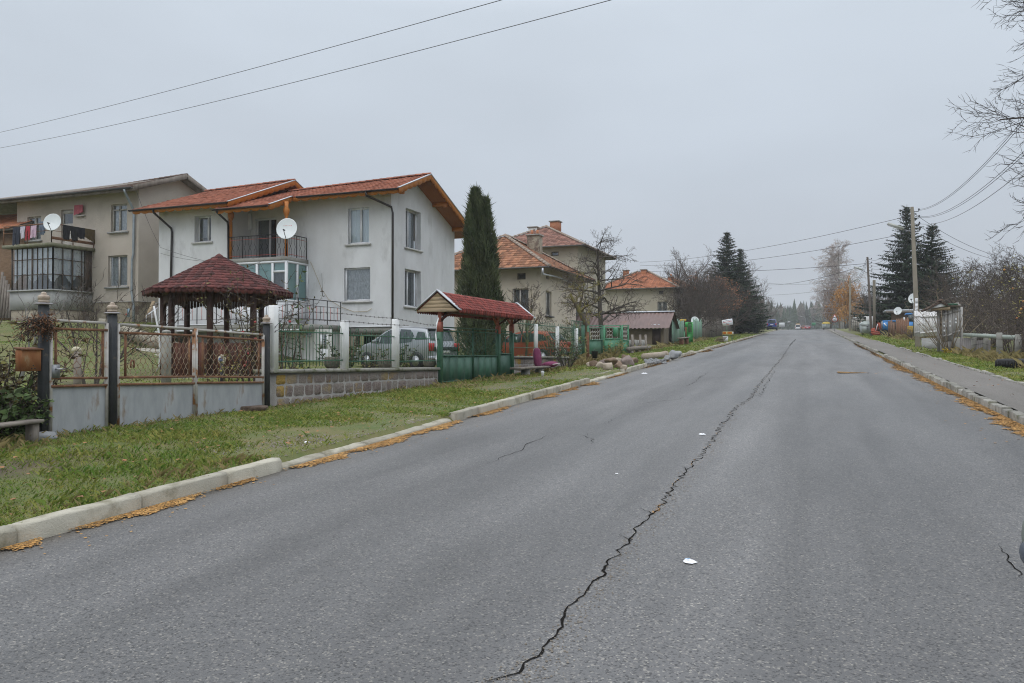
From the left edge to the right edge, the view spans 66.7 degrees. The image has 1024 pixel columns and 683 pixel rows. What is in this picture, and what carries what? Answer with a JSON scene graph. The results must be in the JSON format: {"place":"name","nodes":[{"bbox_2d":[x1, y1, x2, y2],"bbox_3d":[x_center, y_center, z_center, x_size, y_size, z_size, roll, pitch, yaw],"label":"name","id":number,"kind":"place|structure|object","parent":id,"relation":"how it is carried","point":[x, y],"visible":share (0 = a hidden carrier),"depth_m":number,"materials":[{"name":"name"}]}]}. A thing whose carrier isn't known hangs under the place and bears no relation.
{"place":"outdoors","nodes":[
{"label":"outdoors","id":0,"kind":"place"},
{"bbox_2d":[3,0,500,131],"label":"overhead wire","id":1,"kind":"object","parent":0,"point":[289,58],"visible":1,"depth_m":19.78,"materials":[{"name":"grey metal"}]},
{"bbox_2d":[2,0,610,147],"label":"overhead wire","id":2,"kind":"object","parent":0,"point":[353,67],"visible":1,"depth_m":18.96,"materials":[{"name":"grey metal"}]},
{"bbox_2d":[0,329,1023,682],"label":"road","id":3,"kind":"structure","parent":0,"point":[846,511],"depth_m":5.43,"materials":[{"name":"grey asphalt"}]},
{"bbox_2d":[196,356,785,682],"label":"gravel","id":4,"kind":"structure","parent":3,"relation":"on","point":[578,621],"depth_m":8.27,"materials":[{"name":"grey gravel"}]},
{"bbox_2d":[0,336,998,553],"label":"fallen needles","id":5,"kind":"object","parent":3,"relation":"on","point":[160,506],"depth_m":9.04,"materials":[{"name":"brown plant"}]},
{"bbox_2d":[487,341,793,681],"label":"road crack","id":6,"kind":"object","parent":3,"relation":"on","point":[562,625],"visible":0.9,"depth_m":4.95,"materials":[{"name":"black asphalt"}]},
{"bbox_2d":[652,344,1023,512],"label":"fallen needles","id":7,"kind":"object","parent":3,"relation":"on","point":[974,404],"visible":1,"depth_m":14.42,"materials":[{"name":"brown plant"}]},
{"bbox_2d":[0,321,1023,524],"bbox_3d":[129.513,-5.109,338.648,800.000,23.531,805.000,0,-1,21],"label":"ground","id":8,"kind":"structure","parent":0,"point":[333,430],"depth_m":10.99,"materials":[{"name":"green plant"}]},
{"bbox_2d":[0,272,10,317],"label":"plank stack","id":9,"kind":"object","parent":8,"relation":"on","point":[4,293],"visible":0.61,"depth_m":42.30,"materials":[{"name":"grey wood"}]},
{"bbox_2d":[0,214,33,320],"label":"brick barn","id":10,"kind":"structure","parent":8,"relation":"on","point":[5,254],"depth_m":43.42,"materials":[{"name":"brick"}]},
{"bbox_2d":[0,373,43,438],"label":"leafy weed","id":11,"kind":"object","parent":8,"relation":"on","point":[15,394],"visible":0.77,"depth_m":9.02,"materials":[{"name":"green plant"}]},
{"bbox_2d":[0,419,43,442],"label":"plank bench","id":12,"kind":"object","parent":8,"relation":"on","point":[32,427],"visible":0.78,"depth_m":8.84,"materials":[{"name":"grey wood"}]},
{"bbox_2d":[0,383,53,436],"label":"leafy weed","id":13,"kind":"object","parent":8,"relation":"on","point":[36,414],"visible":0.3,"depth_m":9.15,"materials":[{"name":"green plant"}]},
{"bbox_2d":[34,292,52,431],"bbox_3d":[-5.632,0.338,9.345,0.200,1.872,0.197,0,-1,21],"label":"gate post","id":14,"kind":"object","parent":8,"relation":"on","point":[43,373],"visible":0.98,"depth_m":9.31,"materials":[{"name":"black paint"}]},
{"bbox_2d":[14,347,43,370],"bbox_3d":[-5.687,0.208,9.195,0.145,0.282,0.323,0,-1,21],"label":"mailbox","id":15,"kind":"object","parent":14,"relation":"attached to","point":[27,358],"visible":1,"depth_m":9.11,"materials":[{"name":"metal"}]},
{"bbox_2d":[8,309,60,342],"bbox_3d":[-5.620,-0.186,9.110,0.325,0.407,0.784,0,-1,21],"label":"dry creeper","id":16,"kind":"object","parent":14,"relation":"attached to","point":[45,325],"visible":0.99,"depth_m":9.13,"materials":[{"name":"brown plant"}]},
{"bbox_2d":[49,319,108,433],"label":"gate","id":17,"kind":"structure","parent":14,"relation":"attached to","point":[78,407],"depth_m":9.79,"materials":[{"name":"silver metal"}]},
{"bbox_2d":[0,307,88,412],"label":"overgrown shrub","id":18,"kind":"object","parent":8,"relation":"on","point":[6,377],"visible":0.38,"depth_m":9.53,"materials":[{"name":"green plant"}]},
{"bbox_2d":[71,347,81,384],"bbox_3d":[-8.082,0.567,14.436,0.186,0.951,0.171,0,-1,21],"label":"mushroom ornament","id":19,"kind":"object","parent":8,"relation":"on","point":[79,371],"visible":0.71,"depth_m":14.38,"materials":[{"name":"beige stone"}]},
{"bbox_2d":[0,318,178,348],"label":"garden kerb","id":20,"kind":"structure","parent":8,"relation":"on","point":[142,337],"depth_m":34.34,"materials":[{"name":"stone"}]},
{"bbox_2d":[2,256,190,383],"bbox_3d":[-9.140,-0.350,17.226,3.416,2.893,3.234,1,-1,-44],"label":"bare shrub","id":21,"kind":"object","parent":8,"relation":"on","point":[96,381],"visible":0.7,"depth_m":16.89,"materials":[{"name":"brown plant"}]},
{"bbox_2d":[0,173,206,322],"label":"old house","id":22,"kind":"structure","parent":8,"relation":"on","point":[123,250],"depth_m":41.36,"materials":[{"name":"grey paint"}]},
{"bbox_2d":[11,246,91,291],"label":"bay window","id":23,"kind":"structure","parent":22,"relation":"in","point":[44,268],"depth_m":40.65,"materials":[{"name":"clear glass"}]},
{"bbox_2d":[43,214,60,231],"bbox_3d":[-23.287,-6.010,39.385,0.645,0.976,0.645,-1,-1,42],"label":"satellite dish","id":24,"kind":"object","parent":22,"relation":"attached to","point":[51,222],"visible":1,"depth_m":39.42,"materials":[{"name":"metal"}]},
{"bbox_2d":[104,255,128,288],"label":"window","id":25,"kind":"structure","parent":22,"relation":"in","point":[118,264],"depth_m":41.47,"materials":[{"name":"white glass"}]},
{"bbox_2d":[107,204,128,233],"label":"window","id":26,"kind":"structure","parent":22,"relation":"in","point":[119,211],"depth_m":41.42,"materials":[{"name":"white glass"}]},
{"bbox_2d":[104,302,120,427],"bbox_3d":[-5.280,0.406,10.264,0.200,1.850,0.197,0,-1,21],"label":"gate post","id":27,"kind":"object","parent":8,"relation":"on","point":[112,310],"visible":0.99,"depth_m":10.23,"materials":[{"name":"black metal"}]},
{"bbox_2d":[117,323,195,425],"bbox_3d":[-4.999,0.476,10.984,0.044,1.434,1.402,0,-1,21],"label":"double gate leaf","id":28,"kind":"object","parent":27,"relation":"attached to","point":[141,402],"visible":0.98,"depth_m":10.91,"materials":[{"name":"silver metal"}]},
{"bbox_2d":[161,330,170,382],"bbox_3d":[-7.340,0.429,16.509,0.180,1.355,0.180,0,-1,21],"label":"concrete stub","id":29,"kind":"object","parent":8,"relation":"on","point":[167,361],"visible":0.69,"depth_m":16.44,"materials":[{"name":"grey concrete"}]},
{"bbox_2d":[141,253,293,378],"bbox_3d":[-8.727,-0.728,23.154,4.038,3.790,4.038,0,-1,10],"label":"gazebo","id":30,"kind":"object","parent":8,"relation":"on","point":[255,285],"visible":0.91,"depth_m":21.91,"materials":[{"name":"red wood"}]},
{"bbox_2d":[199,342,260,381],"bbox_3d":[-5.505,0.540,14.983,1.070,1.133,1.797,0,-1,-28],"label":"currant bush","id":31,"kind":"object","parent":8,"relation":"on","point":[229,379],"visible":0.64,"depth_m":14.83,"materials":[{"name":"brown plant"}]},
{"bbox_2d":[178,260,303,380],"bbox_3d":[-5.290,-0.261,15.464,1.778,2.683,3.192,0,-1,21],"label":"apple sapling","id":32,"kind":"object","parent":8,"relation":"on","point":[247,353],"visible":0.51,"depth_m":15.54,"materials":[{"name":"brown plant"}]},
{"bbox_2d":[206,271,323,368],"bbox_3d":[-4.853,-0.247,15.919,1.824,2.659,2.284,0,-1,9],"label":"rose bush","id":33,"kind":"object","parent":8,"relation":"on","point":[283,337],"visible":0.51,"depth_m":16.16,"materials":[{"name":"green plant"}]},
{"bbox_2d":[260,315,272,406],"bbox_3d":[-4.164,0.382,13.182,0.200,1.670,0.197,0,-1,21],"label":"gate post","id":34,"kind":"object","parent":8,"relation":"on","point":[266,325],"visible":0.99,"depth_m":13.14,"materials":[{"name":"black metal"}]},
{"bbox_2d":[195,328,264,415],"bbox_3d":[-4.465,0.497,12.380,0.044,1.370,1.567,0,-1,21],"label":"double gate leaf","id":35,"kind":"object","parent":34,"relation":"attached to","point":[213,397],"visible":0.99,"depth_m":12.30,"materials":[{"name":"silver metal"}]},
{"bbox_2d":[259,269,316,369],"bbox_3d":[-4.105,-0.122,14.596,0.715,2.583,1.486,0,-1,21],"label":"young tree","id":36,"kind":"object","parent":8,"relation":"on","point":[298,323],"visible":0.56,"depth_m":14.70,"materials":[{"name":"brown plant"}]},
{"bbox_2d":[0,320,585,403],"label":"lawn grass","id":37,"kind":"structure","parent":8,"relation":"on","point":[133,381],"depth_m":26.58,"materials":[{"name":"green plant"}]},
{"bbox_2d":[128,172,465,359],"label":"white house","id":38,"kind":"structure","parent":8,"relation":"on","point":[367,248],"depth_m":36.64,"materials":[{"name":"grey paint"}]},
{"bbox_2d":[191,216,212,243],"bbox_3d":[-14.731,-5.350,37.358,1.239,1.345,0.524,0,-1,21],"label":"window","id":39,"kind":"structure","parent":38,"relation":"in","point":[204,223],"depth_m":37.60,"materials":[{"name":"grey glass"}]},
{"bbox_2d":[257,218,275,257],"bbox_3d":[-11.907,-4.920,38.014,1.251,2.150,0.193,0,-1,21],"label":"balcony door","id":40,"kind":"structure","parent":38,"relation":"in","point":[263,225],"depth_m":38.13,"materials":[{"name":"grey glass"}]},
{"bbox_2d":[276,218,296,242],"bbox_3d":[-10.159,-4.970,34.657,0.768,0.998,1.488,0,-1,-35],"label":"satellite dish","id":41,"kind":"object","parent":38,"relation":"attached to","point":[286,228],"visible":1,"depth_m":34.39,"materials":[{"name":"metal"}]},
{"bbox_2d":[341,267,371,302],"bbox_3d":[-7.128,-2.599,36.058,1.640,1.635,0.384,0,-1,21],"label":"window","id":42,"kind":"structure","parent":38,"relation":"in","point":[357,280],"depth_m":36.22,"materials":[{"name":"grey glass"}]},
{"bbox_2d":[345,208,370,245],"bbox_3d":[-7.068,-5.309,36.064,1.370,1.755,0.384,0,-1,21],"label":"window","id":43,"kind":"structure","parent":38,"relation":"in","point":[358,217],"depth_m":36.15,"materials":[{"name":"grey glass"}]},
{"bbox_2d":[403,270,416,308],"bbox_3d":[-4.900,-2.495,37.331,0.504,1.855,1.860,0,-1,21],"label":"window","id":44,"kind":"structure","parent":38,"relation":"in","point":[409,275],"depth_m":37.73,"materials":[{"name":"grey glass"}]},
{"bbox_2d":[404,210,422,252],"bbox_3d":[-4.889,-5.330,37.390,0.504,1.945,1.760,0,-1,21],"label":"window","id":45,"kind":"structure","parent":38,"relation":"in","point":[410,239],"depth_m":37.85,"materials":[{"name":"grey glass"}]},
{"bbox_2d":[314,334,363,367],"bbox_3d":[-3.707,0.321,16.634,1.118,0.947,0.888,0,-1,-8],"label":"conifer shrub","id":46,"kind":"object","parent":8,"relation":"on","point":[336,354],"visible":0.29,"depth_m":16.62,"materials":[{"name":"green plant"}]},
{"bbox_2d":[253,367,439,406],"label":"stone wall","id":47,"kind":"structure","parent":8,"relation":"on","point":[287,386],"depth_m":15.18,"materials":[{"name":"grey stone"}]},
{"bbox_2d":[268,305,438,371],"bbox_3d":[-2.962,-0.014,16.296,0.156,1.149,6.434,0,-1,21],"label":"iron fence","id":48,"kind":"object","parent":47,"relation":"on","point":[273,312],"visible":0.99,"depth_m":15.35,"materials":[{"name":"metal"}]},
{"bbox_2d":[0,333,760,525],"bbox_3d":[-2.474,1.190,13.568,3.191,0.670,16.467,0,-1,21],"label":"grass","id":49,"kind":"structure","parent":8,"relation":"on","point":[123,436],"depth_m":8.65,"materials":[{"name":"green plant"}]},
{"bbox_2d":[0,329,785,550],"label":"kerb","id":50,"kind":"structure","parent":8,"relation":"on","point":[56,523],"depth_m":7.50,"materials":[{"name":"concrete"}]},
{"bbox_2d":[354,327,458,367],"bbox_3d":[-4.325,0.271,31.629,4.360,1.715,2.100,0,-1,36],"label":"silver car","id":51,"kind":"object","parent":8,"relation":"on","point":[415,343],"visible":0.53,"depth_m":30.48,"materials":[{"name":"grey paint"}]},
{"bbox_2d":[415,289,535,383],"bbox_3d":[-0.841,0.006,21.875,1.226,2.537,5.725,0,-1,21],"label":"gate canopy","id":52,"kind":"object","parent":8,"relation":"on","point":[442,305],"visible":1,"depth_m":20.61,"materials":[{"name":"red tile"}]},
{"bbox_2d":[443,327,473,381],"bbox_3d":[-1.418,0.339,20.335,0.044,1.416,1.970,0,-1,21],"label":"green gate leaf","id":53,"kind":"object","parent":52,"relation":"attached to","point":[458,367],"visible":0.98,"depth_m":20.39,"materials":[{"name":"paint"}]},
{"bbox_2d":[473,328,497,377],"bbox_3d":[-0.747,0.357,22.088,0.044,1.441,1.825,0,-1,21],"label":"green gate leaf","id":54,"kind":"object","parent":52,"relation":"attached to","point":[485,365],"visible":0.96,"depth_m":22.09,"materials":[{"name":"paint"}]},
{"bbox_2d":[501,331,511,374],"bbox_3d":[-0.202,0.376,23.512,0.044,1.402,1.025,0,-1,21],"label":"green wicket","id":55,"kind":"object","parent":52,"relation":"attached to","point":[506,361],"visible":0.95,"depth_m":23.63,"materials":[{"name":"paint"}]},
{"bbox_2d":[454,181,508,354],"bbox_3d":[-1.365,-2.863,33.032,2.637,7.929,2.654,0,-1,21],"label":"juniper tree","id":56,"kind":"object","parent":8,"relation":"on","point":[479,275],"visible":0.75,"depth_m":32.64,"materials":[{"name":"green plant"}]},
{"bbox_2d":[414,230,595,347],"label":"cream house","id":57,"kind":"structure","parent":8,"relation":"on","point":[522,262],"depth_m":48.67,"materials":[{"name":"grey paint"}]},
{"bbox_2d":[506,281,551,355],"bbox_3d":[0.809,-0.781,35.230,2.182,3.787,3.164,0,-1,0],"label":"plum tree","id":58,"kind":"object","parent":8,"relation":"on","point":[530,310],"visible":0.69,"depth_m":35.14,"materials":[{"name":"brown plant"}]},
{"bbox_2d":[502,331,570,356],"bbox_3d":[0.683,0.264,35.711,3.830,1.500,1.944,0,-1,29],"label":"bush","id":59,"kind":"object","parent":8,"relation":"on","point":[520,351],"visible":0.15,"depth_m":34.92,"materials":[{"name":"orange plant"}]},
{"bbox_2d":[514,356,575,373],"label":"stone wall","id":60,"kind":"structure","parent":8,"relation":"on","point":[523,361],"depth_m":25.48,"materials":[{"name":"grey stone"}]},
{"bbox_2d":[514,319,577,355],"bbox_3d":[1.301,-0.078,27.475,0.120,1.175,7.063,0,-1,21],"label":"iron fence","id":61,"kind":"object","parent":60,"relation":"on","point":[536,336],"visible":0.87,"depth_m":27.45,"materials":[{"name":"metal"}]},
{"bbox_2d":[512,220,616,311],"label":"house","id":62,"kind":"structure","parent":8,"relation":"on","point":[557,244],"depth_m":64.22,"materials":[{"name":"grey paint"}]},
{"bbox_2d":[542,330,586,366],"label":"garden bush","id":63,"kind":"object","parent":8,"relation":"on","point":[560,361],"visible":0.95,"depth_m":27.41,"materials":[{"name":"green plant"}]},
{"bbox_2d":[561,259,605,350],"bbox_3d":[3.205,-1.365,37.393,2.638,5.042,3.500,0,-1,-3],"label":"apple tree","id":64,"kind":"object","parent":8,"relation":"on","point":[582,315],"visible":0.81,"depth_m":37.05,"materials":[{"name":"brown plant"}]},
{"bbox_2d":[587,325,602,353],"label":"panel gate","id":65,"kind":"structure","parent":8,"relation":"on","point":[596,344],"depth_m":34.08,"materials":[{"name":"green metal"}]},
{"bbox_2d":[547,226,655,335],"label":"apple tree","id":66,"kind":"object","parent":8,"relation":"on","point":[600,302],"visible":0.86,"depth_m":41.26,"materials":[{"name":"brown plant"}]},
{"bbox_2d":[603,325,620,352],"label":"panel gate","id":67,"kind":"structure","parent":8,"relation":"on","point":[615,333],"depth_m":36.80,"materials":[{"name":"green metal"}]},
{"bbox_2d":[572,311,679,344],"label":"shed","id":68,"kind":"structure","parent":8,"relation":"on","point":[654,326],"depth_m":52.48,"materials":[{"name":"ceramic"}]},
{"bbox_2d":[605,269,687,320],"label":"house","id":69,"kind":"structure","parent":8,"relation":"on","point":[660,282],"depth_m":81.67,"materials":[{"name":"orange"}]},
{"bbox_2d":[660,246,717,282],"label":"bare tree","id":70,"kind":"object","parent":8,"relation":"on","point":[683,264],"visible":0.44,"depth_m":96.23,"materials":[{"name":"grey plant"}]},
{"bbox_2d":[656,261,736,330],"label":"bare tree","id":71,"kind":"object","parent":8,"relation":"on","point":[678,302],"visible":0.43,"depth_m":81.14,"materials":[{"name":"brown plant"}]},
{"bbox_2d":[651,268,745,333],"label":"bare tree","id":72,"kind":"object","parent":8,"relation":"on","point":[696,292],"visible":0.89,"depth_m":75.78,"materials":[{"name":"brown plant"}]},
{"bbox_2d":[675,291,724,331],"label":"bare tree","id":73,"kind":"object","parent":8,"relation":"on","point":[691,307],"visible":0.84,"depth_m":69.29,"materials":[{"name":"brown plant"}]},
{"bbox_2d":[678,265,733,319],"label":"bare tree","id":74,"kind":"object","parent":8,"relation":"on","point":[723,282],"visible":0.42,"depth_m":82.18,"materials":[{"name":"brown plant"}]},
{"bbox_2d":[683,270,749,321],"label":"tree","id":75,"kind":"object","parent":8,"relation":"on","point":[738,296],"visible":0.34,"depth_m":84.15,"materials":[{"name":"brown plant"}]},
{"bbox_2d":[702,316,738,337],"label":"plank fence","id":76,"kind":"object","parent":8,"relation":"on","point":[707,333],"visible":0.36,"depth_m":76.97,"materials":[{"name":"grey wood"}]},
{"bbox_2d":[713,281,762,331],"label":"bare tree","id":77,"kind":"object","parent":8,"relation":"on","point":[744,314],"visible":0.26,"depth_m":91.20,"materials":[{"name":"brown plant"}]},
{"bbox_2d":[706,232,772,329],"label":"spruce tree","id":78,"kind":"object","parent":8,"relation":"on","point":[723,259],"visible":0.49,"depth_m":96.16,"materials":[{"name":"green plant"}]},
{"bbox_2d":[733,248,775,333],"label":"spruce tree","id":79,"kind":"object","parent":8,"relation":"on","point":[739,330],"visible":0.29,"depth_m":99.42,"materials":[{"name":"green plant"}]},
{"bbox_2d":[805,240,871,328],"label":"birch tree","id":80,"kind":"object","parent":8,"relation":"on","point":[834,263],"visible":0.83,"depth_m":145.56,"materials":[{"name":"brown plant"}]},
{"bbox_2d":[826,274,864,328],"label":"willow bush","id":81,"kind":"object","parent":8,"relation":"on","point":[845,299],"visible":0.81,"depth_m":138.74,"materials":[{"name":"orange plant"}]},
{"bbox_2d":[854,257,875,335],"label":"lamp post","id":82,"kind":"object","parent":8,"relation":"on","point":[874,301],"visible":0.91,"depth_m":72.34,"materials":[{"name":"black metal"}]},
{"bbox_2d":[761,292,1011,329],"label":"forest","id":83,"kind":"object","parent":8,"relation":"on","point":[792,314],"visible":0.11,"depth_m":449.77,"materials":[{"name":"plant"}]},
{"bbox_2d":[850,205,948,330],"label":"spruce tree","id":84,"kind":"object","parent":8,"relation":"on","point":[896,266],"visible":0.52,"depth_m":82.24,"materials":[{"name":"green plant"}]},
{"bbox_2d":[887,207,920,347],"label":"lamp post","id":85,"kind":"object","parent":8,"relation":"on","point":[915,291],"visible":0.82,"depth_m":40.88,"materials":[{"name":"concrete"}]},
{"bbox_2d":[826,329,1023,424],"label":"kerb","id":86,"kind":"structure","parent":8,"relation":"on","point":[1007,411],"depth_m":18.08,"materials":[{"name":"concrete"}]},
{"bbox_2d":[914,311,936,348],"bbox_3d":[20.528,-0.492,38.401,1.116,2.105,0.662,0,-1,21],"label":"plank fence","id":87,"kind":"object","parent":8,"relation":"on","point":[920,332],"visible":0.69,"depth_m":38.18,"materials":[{"name":"grey wood"}]},
{"bbox_2d":[876,223,977,329],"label":"spruce tree","id":88,"kind":"object","parent":8,"relation":"on","point":[928,260],"visible":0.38,"depth_m":79.47,"materials":[{"name":"green plant"}]},
{"bbox_2d":[855,333,1023,381],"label":"verge grass","id":89,"kind":"structure","parent":8,"relation":"on","point":[955,357],"depth_m":28.71,"materials":[{"name":"green plant"}]},
{"bbox_2d":[921,299,962,352],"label":"plank gate","id":90,"kind":"structure","parent":8,"relation":"on","point":[950,316],"depth_m":34.15,"materials":[{"name":"wood"}]},
{"bbox_2d":[904,280,991,349],"bbox_3d":[19.449,-1.091,34.862,3.453,3.280,4.111,-1,-1,43],"label":"dry stalk bush","id":91,"kind":"object","parent":8,"relation":"on","point":[940,333],"visible":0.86,"depth_m":34.20,"materials":[{"name":"brown plant"}]},
{"bbox_2d":[917,254,997,332],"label":"bare tree","id":92,"kind":"object","parent":8,"relation":"on","point":[937,273],"visible":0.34,"depth_m":74.24,"materials":[{"name":"brown plant"}]},
{"bbox_2d":[908,257,1020,339],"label":"bare tree","id":93,"kind":"object","parent":8,"relation":"on","point":[970,282],"visible":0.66,"depth_m":45.65,"materials":[{"name":"brown plant"}]},
{"bbox_2d":[941,241,1021,339],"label":"bare tree","id":94,"kind":"object","parent":8,"relation":"on","point":[984,267],"visible":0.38,"depth_m":52.21,"materials":[{"name":"brown plant"}]},
{"bbox_2d":[944,292,1020,347],"bbox_3d":[23.880,-1.192,38.991,4.118,3.144,3.870,0,-1,-32],"label":"thicket","id":95,"kind":"object","parent":8,"relation":"on","point":[973,324],"visible":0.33,"depth_m":39.04,"materials":[{"name":"brown plant"}]},
{"bbox_2d":[946,0,1023,243],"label":"street tree","id":96,"kind":"object","parent":8,"relation":"on","point":[1005,116],"visible":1,"depth_m":12.80,"materials":[{"name":"brown plant"}]},
{"bbox_2d":[951,271,1023,333],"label":"bare tree","id":97,"kind":"object","parent":8,"relation":"on","point":[985,295],"visible":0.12,"depth_m":48.36,"materials":[{"name":"brown plant"}]},
{"bbox_2d":[957,251,1023,328],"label":"bare tree","id":98,"kind":"object","parent":8,"relation":"on","point":[1007,268],"visible":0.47,"depth_m":44.07,"materials":[{"name":"brown plant"}]},
{"bbox_2d":[960,333,1023,355],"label":"rail fence","id":99,"kind":"object","parent":8,"relation":"on","point":[972,342],"visible":0.8,"depth_m":30.59,"materials":[{"name":"concrete"}]},
{"bbox_2d":[964,270,1023,340],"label":"bare tree","id":100,"kind":"object","parent":8,"relation":"on","point":[1010,307],"visible":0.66,"depth_m":35.77,"materials":[{"name":"brown plant"}]},
{"bbox_2d":[965,300,1023,352],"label":"thicket","id":101,"kind":"object","parent":8,"relation":"on","point":[1005,331],"visible":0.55,"depth_m":30.99,"materials":[{"name":"brown plant"}]},
{"bbox_2d":[974,265,1023,334],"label":"bare tree","id":102,"kind":"object","parent":8,"relation":"on","point":[1012,298],"visible":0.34,"depth_m":40.08,"materials":[{"name":"brown plant"}]},
{"bbox_2d":[995,253,1023,318],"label":"apple tree","id":103,"kind":"object","parent":8,"relation":"on","point":[1020,306],"visible":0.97,"depth_m":30.51,"materials":[{"name":"brown plant"}]},
{"bbox_2d":[0,0,1023,326],"label":"sky","id":104,"kind":"structure","parent":0,"point":[682,125],"materials":[{"name":"grey"}]},
{"bbox_2d":[855,340,1023,412],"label":"pavement","id":105,"kind":"structure","parent":0,"point":[1008,393],"depth_m":19.61,"materials":[{"name":"grey concrete"}]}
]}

